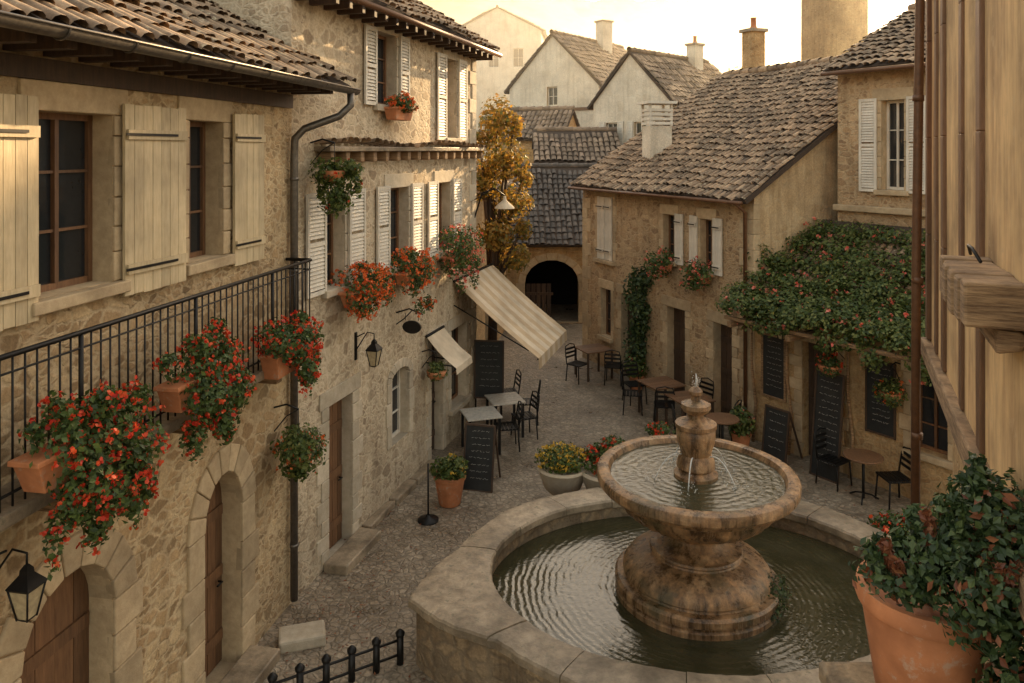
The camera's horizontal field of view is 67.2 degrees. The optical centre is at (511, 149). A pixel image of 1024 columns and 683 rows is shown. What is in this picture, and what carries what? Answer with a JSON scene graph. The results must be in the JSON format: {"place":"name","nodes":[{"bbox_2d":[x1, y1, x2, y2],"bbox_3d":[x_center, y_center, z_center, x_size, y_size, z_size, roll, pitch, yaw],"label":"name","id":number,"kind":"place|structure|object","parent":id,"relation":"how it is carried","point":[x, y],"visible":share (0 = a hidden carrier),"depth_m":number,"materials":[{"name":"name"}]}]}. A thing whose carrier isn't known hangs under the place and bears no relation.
{"place":"outdoors","nodes":[
{"label":"outdoors","id":0,"kind":"place"},
{"bbox_2d":[478,106,502,141],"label":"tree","id":1,"kind":"object","parent":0,"point":[483,125],"visible":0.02,"depth_m":53.71,"materials":[{"name":"plant"}]},
{"bbox_2d":[281,419,869,679],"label":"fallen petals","id":2,"kind":"object","parent":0,"point":[409,676],"visible":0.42,"depth_m":10.04,"materials":[{"name":"red plant"}]},
{"bbox_2d":[256,304,936,682],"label":"street paving","id":3,"kind":"structure","parent":0,"point":[586,412],"depth_m":12.95,"materials":[{"name":"stone"}]},
{"bbox_2d":[0,0,361,682],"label":"stone house","id":4,"kind":"structure","parent":3,"relation":"on","point":[149,178],"depth_m":7.23,"materials":[{"name":"stone"}]},
{"bbox_2d":[0,548,47,622],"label":"wall lantern","id":5,"kind":"object","parent":4,"relation":"attached to","point":[25,588],"depth_m":5.46,"materials":[{"name":"black metal"}]},
{"bbox_2d":[20,568,88,682],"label":"door","id":6,"kind":"structure","parent":4,"relation":"in","point":[56,650],"depth_m":6.59,"materials":[{"name":"brown wood"}]},
{"bbox_2d":[39,112,91,291],"bbox_3d":[-3.868,0.430,6.479,0.086,1.540,0.910,0,0,11],"label":"window","id":7,"kind":"structure","parent":4,"relation":"in","point":[65,141],"depth_m":6.61,"materials":[{"name":"brown wood"}]},
{"bbox_2d":[7,375,171,580],"bbox_3d":[-3.095,2.360,5.785,0.871,1.268,1.258,0,0,0],"label":"flower box","id":8,"kind":"object","parent":4,"relation":"attached to","point":[77,454],"visible":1,"depth_m":5.54,"materials":[{"name":"ceramic"}]},
{"bbox_2d":[188,121,204,257],"bbox_3d":[-3.521,0.430,8.306,0.086,1.540,0.690,0,0,11],"label":"window","id":9,"kind":"structure","parent":4,"relation":"in","point":[196,189],"depth_m":8.50,"materials":[{"name":"brown wood"}]},
{"bbox_2d":[152,316,256,463],"bbox_3d":[-2.837,2.224,7.258,0.784,1.198,1.141,0,0,0],"label":"flower box","id":10,"kind":"object","parent":4,"relation":"attached to","point":[213,382],"visible":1,"depth_m":7.01,"materials":[{"name":"ceramic"}]},
{"bbox_2d":[204,481,222,676],"bbox_3d":[-3.442,4.765,8.627,0.140,2.370,0.802,0,0,11],"label":"door","id":11,"kind":"structure","parent":4,"relation":"in","point":[213,535],"depth_m":8.83,"materials":[{"name":"brown wood"}]},
{"bbox_2d":[250,309,324,397],"bbox_3d":[-2.601,2.361,8.952,0.802,0.994,1.111,0,0,0],"label":"flower box","id":12,"kind":"object","parent":4,"relation":"attached to","point":[288,350],"visible":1,"depth_m":8.78,"materials":[{"name":"ceramic"}]},
{"bbox_2d":[270,403,328,482],"bbox_3d":[-2.671,3.665,9.635,0.694,0.954,0.711,0,0,0],"label":"hanging basket","id":13,"kind":"object","parent":4,"relation":"attached to","point":[299,452],"visible":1,"depth_m":9.54,"materials":[{"name":"plant"}]},
{"bbox_2d":[278,620,325,653],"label":"stone block","id":14,"kind":"structure","parent":3,"relation":"on","point":[301,636],"depth_m":9.25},
{"bbox_2d":[267,628,404,682],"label":"iron railing","id":15,"kind":"object","parent":3,"relation":"on","point":[272,677],"visible":1,"depth_m":8.62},
{"bbox_2d":[211,0,502,594],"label":"stone house","id":16,"kind":"structure","parent":3,"relation":"on","point":[389,423],"depth_m":12.50,"materials":[{"name":"stone"}]},
{"bbox_2d":[327,197,332,284],"bbox_3d":[-2.802,1.325,11.350,0.086,1.410,0.590,0,0,17],"label":"window","id":17,"kind":"structure","parent":16,"relation":"in","point":[329,218],"depth_m":11.54,"materials":[{"name":"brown wood"}]},
{"bbox_2d":[328,399,342,548],"bbox_3d":[-2.702,4.815,11.482,0.140,2.270,0.752,0,0,17],"label":"door","id":18,"kind":"structure","parent":16,"relation":"in","point":[335,410],"depth_m":11.65,"materials":[{"name":"brown wood"}]},
{"bbox_2d":[308,138,364,218],"bbox_3d":[-2.405,0.394,10.521,0.764,1.112,0.667,0,0,0],"label":"hanging basket","id":19,"kind":"object","parent":16,"relation":"attached to","point":[335,175],"visible":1,"depth_m":10.44,"materials":[{"name":"ceramic"}]},
{"bbox_2d":[328,259,397,322],"bbox_3d":[-2.250,2.077,11.646,1.007,0.902,1.414,0,0,0],"label":"flower box","id":20,"kind":"object","parent":16,"relation":"attached to","point":[365,290],"visible":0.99,"depth_m":11.32,"materials":[{"name":"ceramic"}]},
{"bbox_2d":[354,332,382,366],"bbox_3d":[-2.220,3.053,11.817,0.427,0.535,0.198,0,0,17],"label":"wall lantern","id":21,"kind":"object","parent":16,"relation":"attached to","point":[373,350],"depth_m":11.75,"materials":[{"name":"black metal"}]},
{"bbox_2d":[378,35,385,104],"bbox_3d":[-2.316,-1.350,12.968,0.086,1.260,0.810,0,0,17],"label":"window","id":22,"kind":"structure","parent":16,"relation":"in","point":[381,39],"depth_m":13.22,"materials":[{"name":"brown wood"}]},
{"bbox_2d":[391,188,398,259],"bbox_3d":[-2.177,1.325,13.433,0.086,1.410,0.840,0,0,17],"label":"window","id":23,"kind":"structure","parent":16,"relation":"in","point":[394,191],"depth_m":13.71,"materials":[{"name":"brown wood"}]},
{"bbox_2d":[391,369,399,437],"bbox_3d":[-2.143,4.425,13.475,0.086,1.310,0.780,0,0,17],"label":"window","id":24,"kind":"structure","parent":16,"relation":"in","point":[395,402],"depth_m":13.70,"materials":[{"name":"white paint"}]},
{"bbox_2d":[384,91,418,120],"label":"flower box","id":25,"kind":"object","parent":16,"relation":"attached to","point":[399,108],"visible":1,"depth_m":12.68,"materials":[{"name":"ceramic"}]},
{"bbox_2d":[396,308,422,333],"bbox_3d":[-1.757,2.923,13.192,0.500,0.434,0.040,0,0,17],"label":"shop sign","id":26,"kind":"object","parent":16,"relation":"attached to","point":[412,327],"visible":0.98,"depth_m":13.17,"materials":[{"name":"black metal"}]},
{"bbox_2d":[390,246,439,317],"bbox_3d":[-1.733,2.255,13.342,0.934,1.188,1.346,0,0,0],"label":"flower box","id":27,"kind":"object","parent":16,"relation":"attached to","point":[419,270],"visible":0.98,"depth_m":13.05,"materials":[{"name":"ceramic"}]},
{"bbox_2d":[431,345,435,449],"bbox_3d":[-1.622,4.815,15.083,0.140,2.270,0.652,0,0,17],"label":"door","id":28,"kind":"structure","parent":16,"relation":"in","point":[433,359],"depth_m":15.28,"materials":[{"name":"brown wood"}]},
{"bbox_2d":[422,349,448,381],"bbox_3d":[-1.396,3.979,14.241,0.415,0.582,0.438,0,0,-32],"label":"hanging basket","id":29,"kind":"object","parent":16,"relation":"attached to","point":[436,372],"visible":1,"depth_m":14.15,"materials":[{"name":"ceramic"}]},
{"bbox_2d":[439,183,441,247],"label":"window","id":30,"kind":"structure","parent":16,"relation":"in","point":[440,184],"depth_m":15.71,"materials":[{"name":"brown wood"}]},
{"bbox_2d":[447,61,447,137],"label":"window","id":31,"kind":"structure","parent":16,"relation":"in","point":[447,61],"depth_m":16.07,"materials":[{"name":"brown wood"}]},
{"bbox_2d":[425,325,471,373],"bbox_3d":[-1.202,3.820,14.774,0.634,0.700,0.850,0,0,17],"label":"awning","id":32,"kind":"object","parent":16,"relation":"attached to","point":[450,350],"visible":0.99,"depth_m":14.73,"materials":[{"name":"beige fabric"}]},
{"bbox_2d":[451,327,457,398],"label":"window","id":33,"kind":"structure","parent":16,"relation":"in","point":[454,387],"depth_m":16.56,"materials":[{"name":"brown wood"}]},
{"bbox_2d":[437,223,485,294],"bbox_3d":[-1.093,2.174,15.376,1.155,1.428,1.519,0,0,0],"label":"flower box","id":34,"kind":"object","parent":16,"relation":"attached to","point":[458,258],"visible":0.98,"depth_m":15.07,"materials":[{"name":"ceramic"}]},
{"bbox_2d":[474,188,513,216],"bbox_3d":[-0.359,1.170,17.018,0.903,0.671,0.432,0,0,33],"label":"street lamp","id":35,"kind":"object","parent":16,"relation":"attached to","point":[504,203],"visible":1,"depth_m":16.85,"materials":[{"name":"white metal"}]},
{"bbox_2d":[453,263,566,369],"bbox_3d":[0.026,3.520,16.781,1.834,1.700,2.500,0,0,17],"label":"awning","id":36,"kind":"object","parent":16,"relation":"attached to","point":[507,305],"visible":0.92,"depth_m":16.61,"materials":[{"name":"fabric"}]},
{"bbox_2d":[418,463,438,525],"bbox_3d":[-1.350,5.510,12.400,0.340,0.920,0.340,0,0,0],"label":"parasol stand","id":37,"kind":"object","parent":3,"relation":"on","point":[427,519],"visible":1,"depth_m":12.39,"materials":[{"name":"black metal"}]},
{"bbox_2d":[429,453,468,507],"bbox_3d":[-1.062,5.570,12.983,0.695,0.801,0.685,0,0,0],"label":"potted plant","id":38,"kind":"object","parent":3,"relation":"on","point":[449,476],"visible":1,"depth_m":12.84,"materials":[{"name":"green plant"}]},
{"bbox_2d":[460,406,502,454],"bbox_3d":[-0.620,5.595,15.300,0.700,0.750,0.694,0,0,-17],"label":"cafe table","id":39,"kind":"object","parent":3,"relation":"on","point":[490,413],"visible":0.98,"depth_m":15.25,"materials":[{"name":"stone"}]},
{"bbox_2d":[463,423,500,492],"bbox_3d":[-0.535,5.430,13.764,0.560,1.120,0.652,0,0,14],"label":"chalkboard","id":40,"kind":"object","parent":3,"relation":"on","point":[480,441],"visible":1,"depth_m":13.57,"materials":[{"name":"brown wood"}]},
{"bbox_2d":[474,340,503,398],"bbox_3d":[-0.503,4.805,16.853,0.660,1.270,0.087,0,0,6],"label":"chalkboard","id":41,"kind":"object","parent":3,"relation":"on","point":[488,366],"visible":1,"depth_m":16.85,"materials":[{"name":"brown wood"}]},
{"bbox_2d":[476,158,517,339],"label":"stone house","id":42,"kind":"structure","parent":3,"relation":"on","point":[482,315],"depth_m":21.10,"materials":[{"name":"stone"}]},
{"bbox_2d":[485,392,525,437],"bbox_3d":[-0.150,5.595,16.200,0.700,0.750,0.694,0,0,-17],"label":"cafe table","id":43,"kind":"object","parent":3,"relation":"on","point":[501,399],"visible":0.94,"depth_m":16.11,"materials":[{"name":"black metal"}]},
{"bbox_2d":[476,93,535,339],"bbox_3d":[-0.335,2.309,18.484,1.801,7.388,1.638,0,0,0],"label":"tree","id":44,"kind":"object","parent":3,"relation":"on","point":[495,235],"visible":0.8,"depth_m":18.34,"materials":[{"name":"yellow plant"}]},
{"bbox_2d":[495,400,521,451],"bbox_3d":[-0.064,5.504,15.406,0.513,0.935,0.456,0,0,-10],"label":"bistro chair","id":45,"kind":"object","parent":3,"relation":"on","point":[515,426],"visible":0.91,"depth_m":15.39,"materials":[{"name":"black metal"}]},
{"bbox_2d":[496,369,521,408],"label":"bistro chair","id":46,"kind":"object","parent":3,"relation":"on","point":[507,390],"visible":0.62,"depth_m":17.66,"materials":[{"name":"black metal"}]},
{"bbox_2d":[510,391,539,439],"bbox_3d":[0.284,5.504,16.013,0.513,0.935,0.456,0,0,-21],"label":"bistro chair","id":47,"kind":"object","parent":3,"relation":"on","point":[529,415],"visible":0.9,"depth_m":15.97,"materials":[{"name":"black metal"}]},
{"bbox_2d":[518,379,540,425],"bbox_3d":[0.387,5.504,16.899,0.513,0.935,0.456,0,0,2],"label":"bistro chair","id":48,"kind":"object","parent":3,"relation":"on","point":[527,403],"visible":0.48,"depth_m":16.74,"materials":[{"name":"black metal"}]},
{"bbox_2d":[501,162,596,322],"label":"stone house","id":49,"kind":"structure","parent":3,"relation":"on","point":[550,274],"depth_m":27.82,"materials":[{"name":"tile"}]},
{"bbox_2d":[534,440,587,495],"bbox_3d":[0.813,5.377,12.484,0.923,1.187,0.891,0,0,0],"label":"garden urn","id":50,"kind":"object","parent":3,"relation":"on","point":[559,468],"visible":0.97,"depth_m":12.26,"materials":[{"name":"stone"}]},
{"bbox_2d":[565,343,589,384],"bbox_3d":[1.674,5.504,19.925,0.513,0.935,0.456,0,0,44],"label":"bistro chair","id":51,"kind":"object","parent":3,"relation":"on","point":[576,363],"visible":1,"depth_m":19.95,"materials":[{"name":"black metal"}]},
{"bbox_2d":[574,343,612,381],"bbox_3d":[2.150,5.595,20.300,0.800,0.750,0.794,0,0,-23],"label":"cafe table","id":52,"kind":"object","parent":3,"relation":"on","point":[598,348],"visible":0.93,"depth_m":20.25,"materials":[{"name":"brown wood"}]},
{"bbox_2d":[579,433,624,488],"bbox_3d":[1.497,5.274,12.352,0.905,1.393,0.818,0,0,32],"label":"garden urn","id":53,"kind":"object","parent":3,"relation":"on","point":[595,452],"visible":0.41,"depth_m":12.25,"materials":[{"name":"stone"}]},
{"bbox_2d":[604,350,621,386],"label":"bistro chair","id":54,"kind":"object","parent":3,"relation":"on","point":[613,365],"visible":0.83,"depth_m":19.48,"materials":[{"name":"black metal"}]},
{"bbox_2d":[620,371,642,415],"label":"bistro chair","id":55,"kind":"object","parent":3,"relation":"on","point":[630,390],"visible":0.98,"depth_m":17.35,"materials":[{"name":"black metal"}]},
{"bbox_2d":[622,360,646,405],"bbox_3d":[2.889,5.504,18.235,0.456,0.935,0.513,0,0,-17],"label":"bistro chair","id":56,"kind":"object","parent":3,"relation":"on","point":[632,383],"visible":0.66,"depth_m":18.37,"materials":[{"name":"black metal"}]},
{"bbox_2d":[624,353,648,389],"bbox_3d":[3.094,5.532,19.207,0.609,0.876,0.575,0,0,-45],"label":"potted plant","id":57,"kind":"object","parent":3,"relation":"on","point":[641,366],"visible":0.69,"depth_m":19.10,"materials":[{"name":"green plant"}]},
{"bbox_2d":[408,371,894,682],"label":"fountain","id":58,"kind":"object","parent":3,"relation":"on","point":[693,550],"visible":0.94,"depth_m":9.03,"materials":[{"name":"stone"}]},
{"bbox_2d":[644,421,675,435],"bbox_3d":[2.399,5.275,12.988,0.784,1.390,0.692,0,0,0],"label":"potted plant","id":59,"kind":"object","parent":3,"relation":"on","point":[659,429],"visible":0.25,"depth_m":12.98,"materials":[{"name":"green plant"}]},
{"bbox_2d":[636,376,685,421],"bbox_3d":[3.350,5.595,17.300,0.800,0.750,0.794,0,0,-23],"label":"cafe table","id":60,"kind":"object","parent":3,"relation":"on","point":[653,383],"visible":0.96,"depth_m":17.29,"materials":[{"name":"brown wood"}]},
{"bbox_2d":[653,386,674,428],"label":"bistro chair","id":61,"kind":"object","parent":3,"relation":"on","point":[659,403],"visible":0.89,"depth_m":16.47,"materials":[{"name":"black metal"}]},
{"bbox_2d":[671,404,675,434],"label":"bistro chair","id":62,"kind":"object","parent":3,"relation":"on","point":[673,414],"visible":0.32,"depth_m":15.21,"materials":[{"name":"black metal"}]},
{"bbox_2d":[663,390,715,425],"bbox_3d":[3.750,5.595,16.300,0.800,0.750,0.794,0,0,-17],"label":"cafe table","id":63,"kind":"object","parent":3,"relation":"on","point":[678,397],"visible":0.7,"depth_m":16.31,"materials":[{"name":"brown wood"}]},
{"bbox_2d":[685,377,713,415],"bbox_3d":[4.131,5.504,16.920,0.513,0.935,0.456,0,0,-33],"label":"bistro chair","id":64,"kind":"object","parent":3,"relation":"on","point":[705,387],"visible":0.24,"depth_m":17.02,"materials":[{"name":"black metal"}]},
{"bbox_2d":[568,17,840,438],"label":"stone house","id":65,"kind":"structure","parent":3,"relation":"on","point":[725,172],"depth_m":18.54,"materials":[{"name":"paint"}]},
{"bbox_2d":[606,289,610,335],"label":"window","id":66,"kind":"structure","parent":65,"relation":"in","point":[608,292],"depth_m":21.31,"materials":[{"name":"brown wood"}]},
{"bbox_2d":[628,298,635,353],"bbox_3d":[3.237,4.865,20.162,0.080,2.170,0.752,0,0,-25],"label":"door","id":67,"kind":"structure","parent":65,"relation":"in","point":[629,312],"depth_m":20.40,"materials":[{"name":"brown wood"}]},
{"bbox_2d":[621,262,654,372],"bbox_3d":[3.244,4.401,19.420,1.007,3.202,0.795,0,0,0],"label":"climbing ivy","id":68,"kind":"object","parent":65,"relation":"attached to","point":[638,326],"visible":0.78,"depth_m":19.28,"materials":[{"name":"green plant"}]},
{"bbox_2d":[641,245,676,280],"bbox_3d":[3.556,2.714,18.422,0.881,0.860,0.920,0,0,0],"label":"flower box","id":69,"kind":"object","parent":65,"relation":"attached to","point":[660,265],"visible":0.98,"depth_m":18.29,"materials":[{"name":"ceramic"}]},
{"bbox_2d":[669,215,673,259],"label":"window","id":70,"kind":"structure","parent":65,"relation":"in","point":[671,217],"depth_m":18.73,"materials":[{"name":"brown wood"}]},
{"bbox_2d":[674,308,684,391],"bbox_3d":[4.058,4.840,18.337,0.140,2.220,0.752,0,0,-25],"label":"door","id":71,"kind":"structure","parent":65,"relation":"in","point":[679,315],"depth_m":18.46,"materials":[{"name":"brown wood"}]},
{"bbox_2d":[678,255,713,290],"bbox_3d":[4.174,2.761,17.202,0.885,0.813,0.847,0,0,37],"label":"flower box","id":72,"kind":"object","parent":65,"relation":"attached to","point":[697,276],"visible":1,"depth_m":17.04,"materials":[{"name":"ceramic"}]},
{"bbox_2d":[706,219,711,268],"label":"window","id":73,"kind":"structure","parent":65,"relation":"in","point":[708,222],"depth_m":17.45,"materials":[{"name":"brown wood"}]},
{"bbox_2d":[721,324,731,413],"bbox_3d":[4.757,4.865,16.843,0.140,2.170,0.652,0,0,-25],"label":"door","id":74,"kind":"structure","parent":65,"relation":"in","point":[726,332],"depth_m":16.95,"materials":[{"name":"brown wood"}]},
{"bbox_2d":[705,412,739,438],"bbox_3d":[4.100,5.593,15.000,0.650,0.756,0.650,0,0,0],"label":"cafe table","id":75,"kind":"object","parent":3,"relation":"on","point":[722,419],"visible":0.73,"depth_m":14.98,"materials":[{"name":"wood"}]},
{"bbox_2d":[719,399,741,440],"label":"bistro chair","id":76,"kind":"object","parent":3,"relation":"on","point":[740,400],"visible":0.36,"depth_m":15.64,"materials":[{"name":"black metal"}]},
{"bbox_2d":[728,405,756,445],"bbox_3d":[4.561,5.510,15.285,0.586,0.920,0.623,0,0,0],"label":"potted plant","id":77,"kind":"object","parent":3,"relation":"on","point":[740,432],"visible":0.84,"depth_m":15.15,"materials":[{"name":"green plant"}]},
{"bbox_2d":[761,404,802,463],"bbox_3d":[5.232,5.480,14.913,0.569,1.020,0.560,0,0,-34],"label":"chalkboard","id":78,"kind":"object","parent":3,"relation":"on","point":[776,425],"visible":0.96,"depth_m":14.78,"materials":[{"name":"brown wood"}]},
{"bbox_2d":[809,369,844,483],"bbox_3d":[5.751,5.030,14.057,0.242,1.920,0.580,0,0,-34],"label":"chalkboard","id":79,"kind":"object","parent":3,"relation":"on","point":[828,406],"visible":0.95,"depth_m":14.04,"materials":[{"name":"brown wood"}]},
{"bbox_2d":[814,427,852,491],"bbox_3d":[5.729,5.504,13.780,0.456,0.935,0.513,0,0,-34],"label":"bistro chair","id":80,"kind":"object","parent":3,"relation":"on","point":[833,459],"visible":0.97,"depth_m":13.79,"materials":[{"name":"black metal"}]},
{"bbox_2d":[724,219,952,507],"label":"annex building","id":81,"kind":"structure","parent":3,"relation":"on","point":[936,455],"depth_m":13.99,"materials":[{"name":"stone"}]},
{"bbox_2d":[761,332,786,402],"bbox_3d":[5.255,4.348,15.469,0.034,1.285,0.590,0,0,-34],"label":"chalkboard","id":82,"kind":"object","parent":81,"relation":"attached to","point":[773,376],"visible":0.99,"depth_m":15.47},
{"bbox_2d":[777,323,791,339],"bbox_3d":[5.335,3.417,15.041,0.414,0.566,0.210,0,0,-34],"label":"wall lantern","id":83,"kind":"object","parent":81,"relation":"attached to","point":[781,337],"depth_m":14.95,"materials":[{"name":"black metal"}]},
{"bbox_2d":[809,342,833,454],"bbox_3d":[6.007,4.815,14.769,0.080,2.270,0.752,0,0,-34],"label":"door","id":84,"kind":"structure","parent":81,"relation":"in","point":[812,352],"depth_m":14.99,"materials":[{"name":"brown wood"}]},
{"bbox_2d":[714,217,931,478],"bbox_3d":[6.570,3.705,14.316,3.297,4.594,5.343,0,0,-34],"label":"climbing vine","id":85,"kind":"object","parent":81,"relation":"attached to","point":[863,316],"visible":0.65,"depth_m":14.39,"materials":[{"name":"green plant"}]},
{"bbox_2d":[814,349,844,378],"bbox_3d":[5.808,3.798,13.930,0.656,0.620,0.537,0,0,0],"label":"hanging basket","id":86,"kind":"object","parent":81,"relation":"attached to","point":[829,365],"visible":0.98,"depth_m":13.80,"materials":[{"name":"ceramic"}]},
{"bbox_2d":[865,360,895,439],"bbox_3d":[6.504,4.380,13.597,0.034,1.320,0.560,0,0,-34],"label":"chalkboard","id":87,"kind":"object","parent":81,"relation":"attached to","point":[880,419],"visible":0.6,"depth_m":13.62,"materials":[{"name":"brown wood"}]},
{"bbox_2d":[872,362,907,409],"bbox_3d":[6.450,4.033,13.155,0.584,0.791,0.578,0,0,0],"label":"hanging basket","id":88,"kind":"object","parent":81,"relation":"attached to","point":[891,394],"visible":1,"depth_m":13.05,"materials":[{"name":"ceramic"}]},
{"bbox_2d":[920,376,947,454],"bbox_3d":[7.195,4.450,13.037,0.086,1.360,0.660,0,0,-34],"label":"window","id":89,"kind":"structure","parent":81,"relation":"in","point":[934,426],"depth_m":13.10,"materials":[{"name":"brown wood"}]},
{"bbox_2d":[843,448,883,504],"bbox_3d":[6.000,5.593,13.150,0.650,0.756,0.650,0,0,0],"label":"cafe table","id":90,"kind":"object","parent":3,"relation":"on","point":[863,457],"visible":1,"depth_m":13.13,"materials":[{"name":"brown wood"}]},
{"bbox_2d":[820,3,925,227],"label":"stone house","id":91,"kind":"structure","parent":3,"relation":"on","point":[874,71],"depth_m":15.70,"materials":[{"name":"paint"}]},
{"bbox_2d":[887,100,903,189],"bbox_3d":[7.795,-0.100,15.517,0.086,1.860,0.530,0,0,-34],"label":"window","id":92,"kind":"structure","parent":91,"relation":"in","point":[895,109],"depth_m":15.57,"materials":[{"name":"white paint"}]},
{"bbox_2d":[874,446,910,509],"bbox_3d":[6.487,5.504,13.003,0.513,0.935,0.456,0,0,-4],"label":"bistro chair","id":93,"kind":"object","parent":3,"relation":"on","point":[898,477],"visible":0.77,"depth_m":13.03,"materials":[{"name":"black metal"}]},
{"bbox_2d":[867,504,937,541],"bbox_3d":[5.630,5.456,10.801,1.140,1.028,0.941,0,0,0],"label":"potted plant","id":94,"kind":"object","parent":3,"relation":"on","point":[887,524],"visible":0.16,"depth_m":10.89,"materials":[{"name":"green plant"}]},
{"bbox_2d":[819,662,1023,682],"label":"parapet wall","id":95,"kind":"structure","parent":3,"relation":"on","point":[845,672],"depth_m":3.70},
{"bbox_2d":[848,451,1023,682],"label":"potted plant","id":96,"kind":"object","parent":95,"relation":"on","point":[941,604],"visible":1,"depth_m":3.18,"materials":[{"name":"green plant"}]},
{"bbox_2d":[911,0,1023,661],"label":"timber framed house","id":97,"kind":"structure","parent":3,"relation":"on","point":[969,347],"depth_m":4.09,"materials":[{"name":"paint"}]},
{"bbox_2d":[419,0,800,72],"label":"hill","id":98,"kind":"structure","parent":0,"point":[665,26],"depth_m":283.26,"materials":[{"name":"white"}]},
{"bbox_2d":[588,0,914,33],"label":"sky","id":99,"kind":"structure","parent":0,"point":[787,13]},
{"bbox_2d":[801,0,867,60],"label":"stone tower","id":100,"kind":"structure","parent":0,"point":[833,28],"depth_m":43.00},
{"label":"ground","id":101,"kind":"structure","parent":0,"visible":0},
{"bbox_2d":[462,5,547,160],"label":"townhouse","id":102,"kind":"structure","parent":101,"relation":"on","point":[518,40],"depth_m":74.39,"materials":[{"name":"paint"}]},
{"bbox_2d":[489,49,498,66],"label":"window","id":103,"kind":"structure","parent":102,"relation":"in","point":[492,63],"depth_m":74.59,"materials":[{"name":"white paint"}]},
{"bbox_2d":[513,48,523,66],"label":"window","id":104,"kind":"structure","parent":102,"relation":"in","point":[518,54],"depth_m":74.37,"materials":[{"name":"white paint"}]},
{"bbox_2d":[484,105,579,162],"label":"townhouse","id":105,"kind":"structure","parent":101,"relation":"on","point":[534,117],"depth_m":35.22,"materials":[{"name":"tile"}]},
{"bbox_2d":[503,19,627,126],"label":"townhouse","id":106,"kind":"structure","parent":101,"relation":"on","point":[559,68],"depth_m":40.19,"materials":[{"name":"paint"}]},
{"bbox_2d":[548,87,556,105],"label":"window","id":107,"kind":"structure","parent":106,"relation":"in","point":[552,91],"depth_m":40.17,"materials":[{"name":"white paint"}]},
{"bbox_2d":[532,126,620,162],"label":"townhouse","id":108,"kind":"structure","parent":101,"relation":"on","point":[554,144],"depth_m":32.05,"materials":[{"name":"tile"}]},
{"bbox_2d":[587,36,721,144],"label":"townhouse","id":109,"kind":"structure","parent":101,"relation":"on","point":[636,75],"depth_m":33.33,"materials":[{"name":"paint"}]},
{"bbox_2d":[608,123,616,126],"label":"window","id":110,"kind":"structure","parent":109,"relation":"in","point":[609,124],"depth_m":33.86,"materials":[{"name":"white paint"}]},
{"bbox_2d":[636,122,645,135],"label":"window","id":111,"kind":"structure","parent":109,"relation":"in","point":[638,124],"depth_m":32.89,"materials":[{"name":"white paint"}]}
]}

